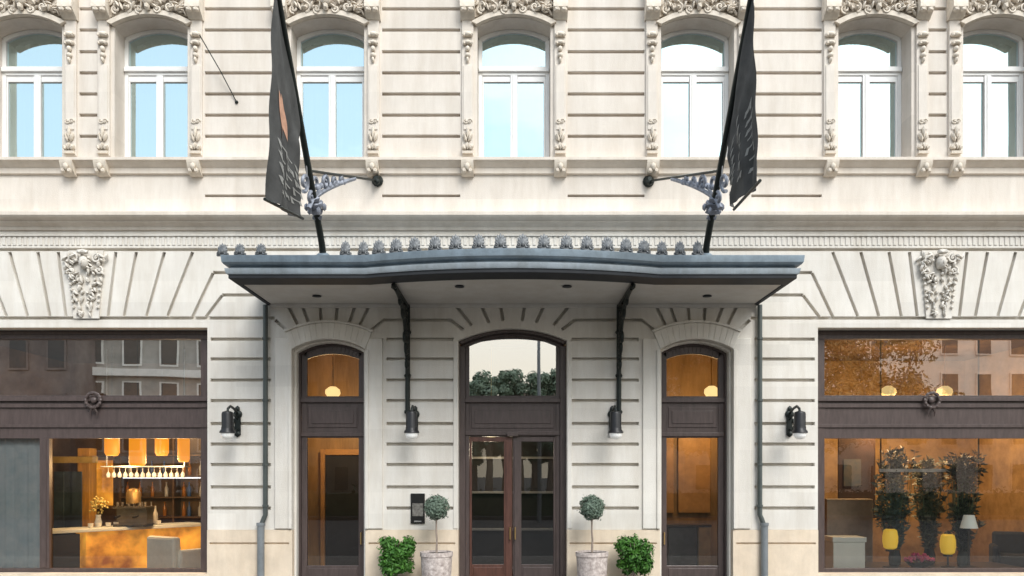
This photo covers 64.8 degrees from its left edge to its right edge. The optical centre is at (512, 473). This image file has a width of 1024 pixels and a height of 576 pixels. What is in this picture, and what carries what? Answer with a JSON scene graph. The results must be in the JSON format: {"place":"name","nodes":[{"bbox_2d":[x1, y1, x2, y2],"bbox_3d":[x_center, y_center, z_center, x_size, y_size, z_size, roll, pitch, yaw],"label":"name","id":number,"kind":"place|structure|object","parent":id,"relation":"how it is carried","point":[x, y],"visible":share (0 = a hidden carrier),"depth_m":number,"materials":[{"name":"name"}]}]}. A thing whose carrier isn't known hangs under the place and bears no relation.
{"place":"outdoors","nodes":[
{"label":"outdoors","id":0,"kind":"place"},
{"bbox_2d":[54,471,81,527],"bbox_3d":[-9.162,0.991,16.635,0.569,2.070,0.070,0,0,0],"label":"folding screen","id":1,"kind":"object","parent":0,"point":[67,499],"visible":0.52,"depth_m":16.60,"materials":[{"name":"green glass"}]},
{"bbox_2d":[667,523,711,564],"bbox_3d":[3.550,1.526,16.400,0.900,1.000,0.400,0,0,0],"label":"cabinet","id":2,"kind":"object","parent":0,"point":[688,543],"visible":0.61,"depth_m":16.25,"materials":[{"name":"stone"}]},
{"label":"pavement","id":3,"kind":"structure","parent":0,"visible":0},
{"bbox_2d":[376,535,416,575],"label":"potted shrub","id":4,"kind":"object","parent":3,"relation":"on","point":[394,557],"visible":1,"depth_m":13.43,"materials":[{"name":"green plant"}]},
{"bbox_2d":[420,494,452,575],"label":"ball tree","id":5,"kind":"object","parent":3,"relation":"on","point":[436,562],"visible":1,"depth_m":13.29,"materials":[{"name":"green plant"}]},
{"bbox_2d":[0,0,1023,575],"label":"hotel building","id":6,"kind":"structure","parent":3,"relation":"on","point":[886,198],"depth_m":14.00,"materials":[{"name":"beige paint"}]},
{"bbox_2d":[1,29,61,156],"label":"window","id":7,"kind":"structure","parent":6,"relation":"in","point":[31,69],"depth_m":14.40,"materials":[{"name":"glass"}]},
{"bbox_2d":[52,448,97,526],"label":"wood column","id":8,"kind":"structure","parent":6,"relation":"attached to","point":[86,459],"depth_m":17.20,"materials":[{"name":"brown wood"}]},
{"bbox_2d":[0,331,206,571],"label":"shop window","id":9,"kind":"structure","parent":6,"relation":"in","point":[29,424],"depth_m":14.29,"materials":[{"name":"brown wood"}]},
{"bbox_2d":[97,457,114,508],"bbox_3d":[-9.092,0.206,17.910,0.483,1.140,0.060,0,0,0],"label":"backlit panel","id":10,"kind":"object","parent":6,"relation":"attached to","point":[104,487],"visible":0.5,"depth_m":17.88,"materials":[{"name":"gold metal"}]},
{"bbox_2d":[104,439,119,455],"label":"pendant lamp","id":11,"kind":"object","parent":6,"relation":"hanging from","point":[111,447],"visible":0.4,"depth_m":15.89,"materials":[{"name":"orange glass"}]},
{"bbox_2d":[52,522,200,567],"bbox_3d":[-7.846,1.542,16.322,0.700,0.968,3.071,0,0,41],"label":"bar counter","id":12,"kind":"object","parent":6,"relation":"on","point":[111,546],"visible":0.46,"depth_m":15.86,"materials":[{"name":"orange stone"}]},
{"bbox_2d":[89,496,108,526],"bbox_3d":[-8.225,0.750,16.049,0.352,0.616,0.365,0,0,0],"label":"flower vase","id":13,"kind":"object","parent":12,"relation":"on","point":[98,519],"visible":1,"depth_m":16.00,"materials":[{"name":"yellow plant"}]},
{"bbox_2d":[112,488,154,526],"bbox_3d":[-7.616,0.671,16.110,0.660,0.769,0.620,0,0,0],"label":"coffee machine","id":14,"kind":"object","parent":12,"relation":"on","point":[133,514],"visible":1,"depth_m":16.12,"materials":[{"name":"metal"}]},
{"bbox_2d":[153,506,157,524],"bbox_3d":[-7.429,0.863,16.768,0.100,0.390,0.100,0,0,0],"label":"bottle","id":15,"kind":"object","parent":12,"relation":"on","point":[155,515],"visible":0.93,"depth_m":16.73,"materials":[{"name":"beige glass"}]},
{"bbox_2d":[129,340,145,465],"bbox_3d":[-7.116,-1.345,15.300,0.300,2.398,0.295,0,0,0],"label":"pendant lamp","id":16,"kind":"object","parent":6,"relation":"hanging from","point":[137,452],"visible":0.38,"depth_m":15.19,"materials":[{"name":"brown glass"}]},
{"bbox_2d":[101,349,189,476],"bbox_3d":[-7.510,-1.233,16.500,1.689,2.622,0.300,0,0,0],"label":"glass rack","id":17,"kind":"object","parent":6,"relation":"hanging from","point":[148,474],"visible":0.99,"depth_m":16.48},
{"bbox_2d":[124,29,187,156],"bbox_3d":[-6.278,-6.678,14.455,1.263,2.467,0.310,0,0,0],"label":"window","id":18,"kind":"structure","parent":6,"relation":"in","point":[156,61],"depth_m":14.40,"materials":[{"name":"glass"}]},
{"bbox_2d":[118,439,200,522],"bbox_3d":[-7.100,0.156,18.390,3.600,2.000,0.380,0,0,0],"label":"bottle shelf","id":19,"kind":"object","parent":6,"relation":"attached to","point":[176,496],"visible":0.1,"depth_m":18.25,"materials":[{"name":"brown wood"}]},
{"bbox_2d":[150,482,153,495],"bbox_3d":[-8.209,0.356,18.380,0.084,0.330,0.084,0,0,0],"label":"bottle","id":20,"kind":"object","parent":19,"relation":"on","point":[152,490],"visible":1,"depth_m":18.36,"materials":[{"name":"brown glass"}]},
{"bbox_2d":[150,461,153,474],"bbox_3d":[-8.225,-0.124,18.380,0.084,0.330,0.084,0,0,0],"label":"bottle","id":21,"kind":"object","parent":19,"relation":"on","point":[151,470],"visible":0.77,"depth_m":18.35,"materials":[{"name":"blue glass"}]},
{"bbox_2d":[162,461,164,474],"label":"bottle","id":22,"kind":"object","parent":19,"relation":"on","point":[163,470],"visible":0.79,"depth_m":18.35,"materials":[{"name":"white glass"}]},
{"bbox_2d":[163,502,166,515],"bbox_3d":[-7.929,0.806,18.380,0.084,0.330,0.084,0,0,0],"label":"bottle","id":23,"kind":"object","parent":19,"relation":"on","point":[164,510],"visible":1,"depth_m":18.35,"materials":[{"name":"orange glass"}]},
{"bbox_2d":[164,482,167,495],"bbox_3d":[-7.890,0.356,18.380,0.084,0.330,0.084,0,0,0],"label":"bottle","id":24,"kind":"object","parent":19,"relation":"on","point":[166,490],"visible":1,"depth_m":18.36,"materials":[{"name":"beige glass"}]},
{"bbox_2d":[182,482,185,496],"bbox_3d":[-7.490,0.356,18.380,0.084,0.330,0.084,0,0,0],"label":"bottle","id":25,"kind":"object","parent":19,"relation":"on","point":[183,491],"visible":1,"depth_m":18.35,"materials":[{"name":"brown glass"}]},
{"bbox_2d":[182,502,185,515],"bbox_3d":[-7.490,0.806,18.380,0.084,0.330,0.084,0,0,0],"label":"bottle","id":26,"kind":"object","parent":19,"relation":"on","point":[183,510],"visible":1,"depth_m":18.35,"materials":[{"name":"orange glass"}]},
{"bbox_2d":[187,502,190,515],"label":"bottle","id":27,"kind":"object","parent":19,"relation":"on","point":[189,510],"visible":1,"depth_m":18.35,"materials":[{"name":"blue glass"}]},
{"bbox_2d":[187,482,190,496],"bbox_3d":[-7.370,0.356,18.380,0.084,0.330,0.084,0,0,0],"label":"bottle","id":28,"kind":"object","parent":19,"relation":"on","point":[188,491],"visible":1,"depth_m":18.35,"materials":[{"name":"blue glass"}]},
{"bbox_2d":[188,461,191,474],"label":"bottle","id":29,"kind":"object","parent":19,"relation":"on","point":[190,470],"visible":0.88,"depth_m":18.35,"materials":[{"name":"brown glass"}]},
{"bbox_2d":[198,502,200,515],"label":"bottle","id":30,"kind":"object","parent":19,"relation":"on","point":[199,510],"visible":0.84,"depth_m":18.35,"materials":[{"name":"beige glass"}]},
{"bbox_2d":[155,439,168,455],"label":"pendant lamp","id":31,"kind":"object","parent":6,"relation":"hanging from","point":[161,447],"visible":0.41,"depth_m":15.90,"materials":[{"name":"orange glass"}]},
{"bbox_2d":[147,536,200,567],"bbox_3d":[-6.340,1.597,15.224,0.920,0.861,0.740,0,0,30],"label":"armchair","id":32,"kind":"object","parent":6,"relation":"on","point":[165,552],"visible":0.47,"depth_m":14.89,"materials":[{"name":"beige fabric"}]},
{"bbox_2d":[177,341,189,461],"bbox_3d":[-6.323,-1.383,15.500,0.220,2.323,0.217,0,0,0],"label":"pendant lamp","id":33,"kind":"object","parent":6,"relation":"hanging from","point":[183,450],"visible":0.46,"depth_m":15.42,"materials":[{"name":"brown glass"}]},
{"bbox_2d":[199,35,237,103],"bbox_3d":[-5.045,-6.934,13.857,0.640,1.038,0.055,0,0,-27],"label":"stay wire","id":34,"kind":"object","parent":6,"relation":"attached to","point":[236,101],"visible":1,"depth_m":13.87,"materials":[{"name":"black metal"}]},
{"bbox_2d":[219,405,241,439],"bbox_3d":[-4.767,-0.874,13.675,0.260,0.610,0.650,0,0,0],"label":"wall lamp","id":35,"kind":"object","parent":6,"relation":"attached to","point":[228,430],"visible":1,"depth_m":13.44,"materials":[{"name":"black metal"}]},
{"bbox_2d":[256,304,268,575],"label":"drain pipe","id":36,"kind":"object","parent":6,"relation":"attached to","point":[260,528],"visible":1,"depth_m":13.89,"materials":[{"name":"grey metal"}]},
{"bbox_2d":[277,0,382,254],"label":"flagpole","id":37,"kind":"object","parent":6,"relation":"attached to","point":[315,206],"visible":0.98,"depth_m":11.53,"materials":[{"name":"black metal"}]},
{"bbox_2d":[263,0,303,219],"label":"hotel banner","id":38,"kind":"object","parent":37,"relation":"hanging from","point":[283,189],"visible":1,"depth_m":10.04,"materials":[{"name":"grey fabric"}]},
{"bbox_2d":[297,29,363,156],"bbox_3d":[-3.211,-6.678,14.455,1.263,2.467,0.310,0,0,0],"label":"window","id":39,"kind":"structure","parent":6,"relation":"in","point":[330,62],"depth_m":14.40,"materials":[{"name":"glass"}]},
{"bbox_2d":[299,344,363,575],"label":"entrance door","id":40,"kind":"structure","parent":6,"relation":"in","point":[319,416],"depth_m":14.30,"materials":[{"name":"brown wood"}]},
{"bbox_2d":[325,354,339,395],"bbox_3d":[-3.546,-2.033,15.900,0.300,1.121,0.295,0,0,0],"label":"ceiling lamp","id":41,"kind":"object","parent":6,"relation":"hanging from","point":[332,390],"visible":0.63,"depth_m":15.80,"materials":[{"name":"yellow glass"}]},
{"bbox_2d":[325,455,358,564],"bbox_3d":[-3.480,0.816,17.535,1.160,2.420,0.110,0,0,0],"label":"inner doorway","id":42,"kind":"structure","parent":6,"relation":"in","point":[341,471],"depth_m":17.48,"materials":[{"name":"brown wood"}]},
{"bbox_2d":[404,405,419,439],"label":"wall lamp","id":43,"kind":"object","parent":6,"relation":"attached to","point":[411,431],"visible":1,"depth_m":13.40,"materials":[{"name":"black metal"}]},
{"bbox_2d":[411,493,424,523],"bbox_3d":[-1.644,0.606,13.983,0.244,0.522,0.033,0,0,0],"label":"wall plaque","id":44,"kind":"object","parent":6,"relation":"attached to","point":[417,508],"depth_m":13.97,"materials":[{"name":"black metal"}]},
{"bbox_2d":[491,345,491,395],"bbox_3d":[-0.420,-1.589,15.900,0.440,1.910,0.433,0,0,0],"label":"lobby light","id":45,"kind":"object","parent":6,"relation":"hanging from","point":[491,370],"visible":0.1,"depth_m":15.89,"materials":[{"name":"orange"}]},
{"bbox_2d":[216,233,804,413],"bbox_3d":[-0.038,-2.260,12.810,8.746,2.447,2.410,0,0,0],"label":"entrance canopy","id":46,"kind":"object","parent":6,"relation":"attached to","point":[522,274],"visible":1,"depth_m":12.06,"materials":[{"name":"metal"}]},
{"bbox_2d":[469,437,552,573],"bbox_3d":[0.000,0.591,16.345,1.840,2.870,0.090,0,0,0],"label":"inner door","id":47,"kind":"structure","parent":6,"relation":"in","point":[473,492],"depth_m":16.31,"materials":[{"name":"brown wood"}]},
{"bbox_2d":[459,330,565,575],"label":"entrance door","id":48,"kind":"structure","parent":6,"relation":"in","point":[481,418],"depth_m":14.29,"materials":[{"name":"brown wood"}]},
{"bbox_2d":[478,29,548,156],"bbox_3d":[0.022,-6.678,14.454,1.263,2.467,0.308,0,0,0],"label":"window","id":49,"kind":"structure","parent":6,"relation":"in","point":[513,64],"depth_m":14.40,"materials":[{"name":"glass"}]},
{"bbox_2d":[608,405,622,439],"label":"wall lamp","id":50,"kind":"object","parent":6,"relation":"attached to","point":[615,431],"visible":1,"depth_m":13.40,"materials":[{"name":"black metal"}]},
{"bbox_2d":[661,344,726,575],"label":"entrance door","id":51,"kind":"structure","parent":6,"relation":"in","point":[681,416],"depth_m":14.30,"materials":[{"name":"brown wood"}]},
{"bbox_2d":[661,29,728,156],"bbox_3d":[3.211,-6.678,14.455,1.263,2.467,0.310,0,0,0],"label":"window","id":52,"kind":"structure","parent":6,"relation":"in","point":[694,62],"depth_m":14.40,"materials":[{"name":"white glass"}]},
{"bbox_2d":[643,0,751,254],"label":"flagpole","id":53,"kind":"object","parent":6,"relation":"attached to","point":[713,206],"visible":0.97,"depth_m":11.54,"materials":[{"name":"black metal"}]},
{"bbox_2d":[727,0,761,210],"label":"hotel banner","id":54,"kind":"object","parent":53,"relation":"hanging from","point":[742,140],"visible":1,"depth_m":10.18,"materials":[{"name":"grey fabric"}]},
{"bbox_2d":[704,357,716,395],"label":"ceiling lamp","id":55,"kind":"object","parent":6,"relation":"hanging from","point":[711,390],"visible":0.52,"depth_m":15.80,"materials":[{"name":"yellow glass"}]},
{"bbox_2d":[757,304,768,575],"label":"drain pipe","id":56,"kind":"object","parent":6,"relation":"attached to","point":[764,525],"visible":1,"depth_m":13.89,"materials":[{"name":"grey metal"}]},
{"bbox_2d":[785,405,807,439],"bbox_3d":[4.800,-0.874,13.675,0.260,0.610,0.650,0,0,0],"label":"wall lamp","id":57,"kind":"object","parent":6,"relation":"attached to","point":[796,427],"visible":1,"depth_m":13.44,"materials":[{"name":"black metal"}]},
{"bbox_2d":[824,535,866,567],"bbox_3d":[6.137,1.593,14.900,0.620,0.867,0.440,0,0,0],"label":"cabinet","id":58,"kind":"object","parent":6,"relation":"on","point":[844,551],"visible":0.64,"depth_m":14.70,"materials":[{"name":"paint"}]},
{"bbox_2d":[824,499,872,567],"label":"cabinet","id":59,"kind":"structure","parent":6,"relation":"on","point":[848,516],"depth_m":16.00,"materials":[{"name":"brown wood"}]},
{"bbox_2d":[838,439,874,517],"bbox_3d":[7.003,0.031,16.413,0.755,1.750,0.055,0,0,0],"label":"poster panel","id":60,"kind":"object","parent":6,"relation":"attached to","point":[856,465],"visible":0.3,"depth_m":16.40,"materials":[{"name":"beige paper"}]},
{"bbox_2d":[838,29,901,156],"bbox_3d":[6.289,-6.678,14.455,1.263,2.467,0.310,0,0,0],"label":"window","id":61,"kind":"structure","parent":6,"relation":"in","point":[869,61],"depth_m":14.40,"materials":[{"name":"white glass"}]},
{"bbox_2d":[882,344,896,394],"bbox_3d":[7.407,-2.040,15.900,0.300,1.109,0.295,0,0,0],"label":"ceiling lamp","id":62,"kind":"object","parent":6,"relation":"hanging from","point":[888,390],"visible":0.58,"depth_m":15.81,"materials":[{"name":"yellow glass"}]},
{"bbox_2d":[818,331,1023,571],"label":"shop window","id":63,"kind":"structure","parent":6,"relation":"in","point":[928,416],"depth_m":14.29,"materials":[{"name":"brown wood"}]},
{"bbox_2d":[879,340,980,471],"bbox_3d":[7.788,-1.287,15.057,1.887,2.514,0.035,0,0,0],"label":"display rail","id":64,"kind":"object","parent":6,"relation":"hanging from","point":[911,470],"visible":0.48,"depth_m":15.05,"materials":[{"name":"black metal"}]},
{"bbox_2d":[865,562,1022,567],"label":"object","id":65,"kind":"structure","parent":6,"relation":"on","point":[936,565],"depth_m":15.23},
{"bbox_2d":[882,525,897,567],"bbox_3d":[7.000,1.347,14.950,0.270,0.774,0.270,0,0,0],"label":"yellow lantern","id":66,"kind":"object","parent":65,"relation":"on","point":[890,538],"visible":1,"depth_m":14.87,"materials":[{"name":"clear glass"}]},
{"bbox_2d":[871,445,921,565],"bbox_3d":[7.210,0.592,15.232,0.918,2.284,0.631,0,0,0],"label":"tall plant","id":67,"kind":"object","parent":65,"relation":"on","point":[893,515],"visible":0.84,"depth_m":15.14,"materials":[{"name":"teal plant"}]},
{"bbox_2d":[903,552,934,567],"bbox_3d":[7.482,1.592,14.849,0.505,0.285,0.480,0,0,33],"label":"flower bowl","id":68,"kind":"object","parent":65,"relation":"on","point":[915,560],"visible":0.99,"depth_m":14.75,"materials":[{"name":"pink plant"}]},
{"bbox_2d":[908,454,948,563],"bbox_3d":[7.989,0.672,15.501,0.640,2.124,0.596,0,0,-31],"label":"tall plant","id":69,"kind":"object","parent":65,"relation":"on","point":[927,495],"visible":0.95,"depth_m":15.44,"materials":[{"name":"green plant"}]},
{"bbox_2d":[940,530,955,567],"bbox_3d":[8.068,1.395,14.950,0.270,0.679,0.270,0,0,0],"label":"yellow lantern","id":70,"kind":"object","parent":65,"relation":"on","point":[947,543],"visible":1,"depth_m":14.86,"materials":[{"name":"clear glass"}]},
{"bbox_2d":[937,450,988,565],"bbox_3d":[8.358,0.635,14.994,0.818,2.198,0.566,0,0,0],"label":"tall plant","id":71,"kind":"object","parent":65,"relation":"on","point":[960,473],"visible":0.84,"depth_m":14.95,"materials":[{"name":"green plant"}]},
{"bbox_2d":[959,515,978,567],"bbox_3d":[8.375,1.244,14.800,0.320,0.965,0.320,0,0,0],"label":"table lamp","id":72,"kind":"object","parent":65,"relation":"on","point":[968,522],"visible":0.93,"depth_m":14.72,"materials":[{"name":"white fabric"}]},
{"bbox_2d":[936,344,952,394],"bbox_3d":[8.518,-2.040,15.900,0.300,1.109,0.295,0,0,0],"label":"ceiling lamp","id":73,"kind":"object","parent":6,"relation":"hanging from","point":[944,390],"visible":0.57,"depth_m":15.82,"materials":[{"name":"yellow glass"}]},
{"bbox_2d":[963,29,1023,156],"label":"window","id":74,"kind":"structure","parent":6,"relation":"in","point":[993,69],"depth_m":14.40,"materials":[{"name":"white glass"}]},
{"bbox_2d":[989,531,1023,567],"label":"armchair","id":75,"kind":"object","parent":6,"relation":"on","point":[1006,547],"visible":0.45,"depth_m":16.09,"materials":[{"name":"grey fabric"}]},
{"bbox_2d":[576,494,608,575],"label":"ball tree","id":76,"kind":"object","parent":3,"relation":"on","point":[591,562],"visible":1,"depth_m":13.29,"materials":[{"name":"green plant"}]},
{"bbox_2d":[613,533,654,575],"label":"potted shrub","id":77,"kind":"object","parent":3,"relation":"on","point":[634,552],"visible":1,"depth_m":13.42,"materials":[{"name":"green plant"}]}
]}

